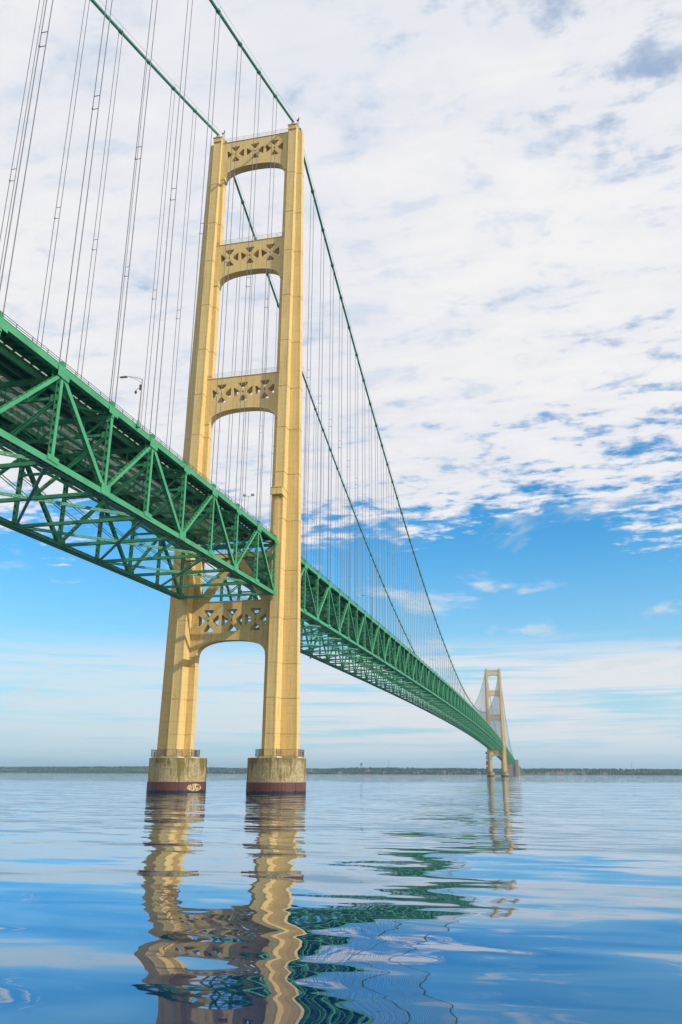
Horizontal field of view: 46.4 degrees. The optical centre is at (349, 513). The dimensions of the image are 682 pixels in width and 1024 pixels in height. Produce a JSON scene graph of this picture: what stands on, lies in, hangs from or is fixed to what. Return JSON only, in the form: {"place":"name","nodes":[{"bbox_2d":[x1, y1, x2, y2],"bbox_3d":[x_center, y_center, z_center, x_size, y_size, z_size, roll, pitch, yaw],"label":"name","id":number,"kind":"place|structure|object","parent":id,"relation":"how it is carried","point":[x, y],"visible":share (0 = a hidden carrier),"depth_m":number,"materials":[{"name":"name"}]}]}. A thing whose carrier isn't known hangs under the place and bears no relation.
{"place":"outdoors","nodes":[
{"label":"outdoors","id":0,"kind":"place"},
{"bbox_2d":[0,773,681,1023],"bbox_3d":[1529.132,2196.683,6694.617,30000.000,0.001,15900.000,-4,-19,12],"label":"water","id":1,"kind":"structure","parent":0,"point":[400,899],"depth_m":24.18,"materials":[{"name":"blue liquid"}]},
{"bbox_2d":[146,752,206,792],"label":"tower pier","id":2,"kind":"structure","parent":1,"relation":"in","point":[176,775],"depth_m":158.29,"materials":[{"name":"concrete"}]},
{"bbox_2d":[151,117,303,757],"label":"suspension tower","id":3,"kind":"structure","parent":2,"relation":"on","point":[276,637],"depth_m":180.59,"materials":[{"name":"beige metal"}]},
{"bbox_2d":[0,311,277,599],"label":"stiffening truss","id":4,"kind":"object","parent":3,"relation":"attached to","point":[55,389],"visible":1,"depth_m":115.86,"materials":[{"name":"green metal"}]},
{"bbox_2d":[120,376,142,427],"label":"street lamp","id":5,"kind":"object","parent":4,"relation":"attached to","point":[138,420],"visible":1,"depth_m":111.17,"materials":[{"name":"grey metal"}]},
{"bbox_2d":[243,493,253,513],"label":"floodlight mast","id":6,"kind":"object","parent":4,"relation":"on","point":[252,494],"visible":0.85,"depth_m":167.34,"materials":[{"name":"grey metal"}]},
{"bbox_2d":[0,0,496,732],"bbox_3d":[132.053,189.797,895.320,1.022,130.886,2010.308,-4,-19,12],"label":"cable","id":7,"kind":"object","parent":3,"relation":"attached to","point":[196,112],"visible":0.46,"depth_m":186.90,"materials":[{"name":"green metal"}]},
{"bbox_2d":[0,0,512,755],"bbox_3d":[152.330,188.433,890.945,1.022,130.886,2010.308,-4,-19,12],"label":"cable","id":8,"kind":"object","parent":3,"relation":"attached to","point":[406,612],"visible":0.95,"depth_m":181.38,"materials":[{"name":"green metal"}]},
{"bbox_2d":[204,556,502,749],"bbox_3d":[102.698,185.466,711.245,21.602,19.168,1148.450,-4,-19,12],"label":"stiffening truss","id":9,"kind":"object","parent":8,"relation":"hanging from","point":[335,614],"visible":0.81,"depth_m":288.50,"materials":[{"name":"green metal"}]},
{"bbox_2d":[494,747,514,763],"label":"stiffening truss","id":10,"kind":"object","parent":8,"relation":"hanging from","point":[510,758],"visible":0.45,"depth_m":1547.48,"materials":[{"name":"green metal"}]},
{"bbox_2d":[246,752,305,793],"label":"tower pier","id":11,"kind":"structure","parent":1,"relation":"in","point":[276,775],"depth_m":153.80,"materials":[{"name":"concrete"}]},
{"bbox_2d":[487,772,494,775],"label":"tower pier","id":12,"kind":"structure","parent":1,"relation":"in","point":[490,773],"depth_m":1232.12,"materials":[{"name":"grey concrete"}]},
{"bbox_2d":[484,668,507,771],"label":"suspension tower","id":13,"kind":"structure","parent":12,"relation":"on","point":[489,754],"depth_m":1255.87,"materials":[{"name":"beige metal"}]},
{"bbox_2d":[501,772,508,776],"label":"tower pier","id":14,"kind":"structure","parent":1,"relation":"in","point":[504,774],"depth_m":1227.52,"materials":[{"name":"grey concrete"}]},
{"bbox_2d":[501,759,519,775],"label":"anchor pier","id":15,"kind":"structure","parent":1,"relation":"in","point":[512,770],"depth_m":1800.36,"materials":[{"name":"grey concrete"}]},
{"bbox_2d":[0,765,681,775],"bbox_3d":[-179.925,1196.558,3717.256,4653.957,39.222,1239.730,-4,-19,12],"label":"forest","id":16,"kind":"object","parent":0,"point":[361,770],"visible":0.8,"depth_m":3311.33,"materials":[{"name":"green plant"}]},
{"bbox_2d":[0,0,681,769],"label":"sky","id":17,"kind":"structure","parent":0,"point":[497,184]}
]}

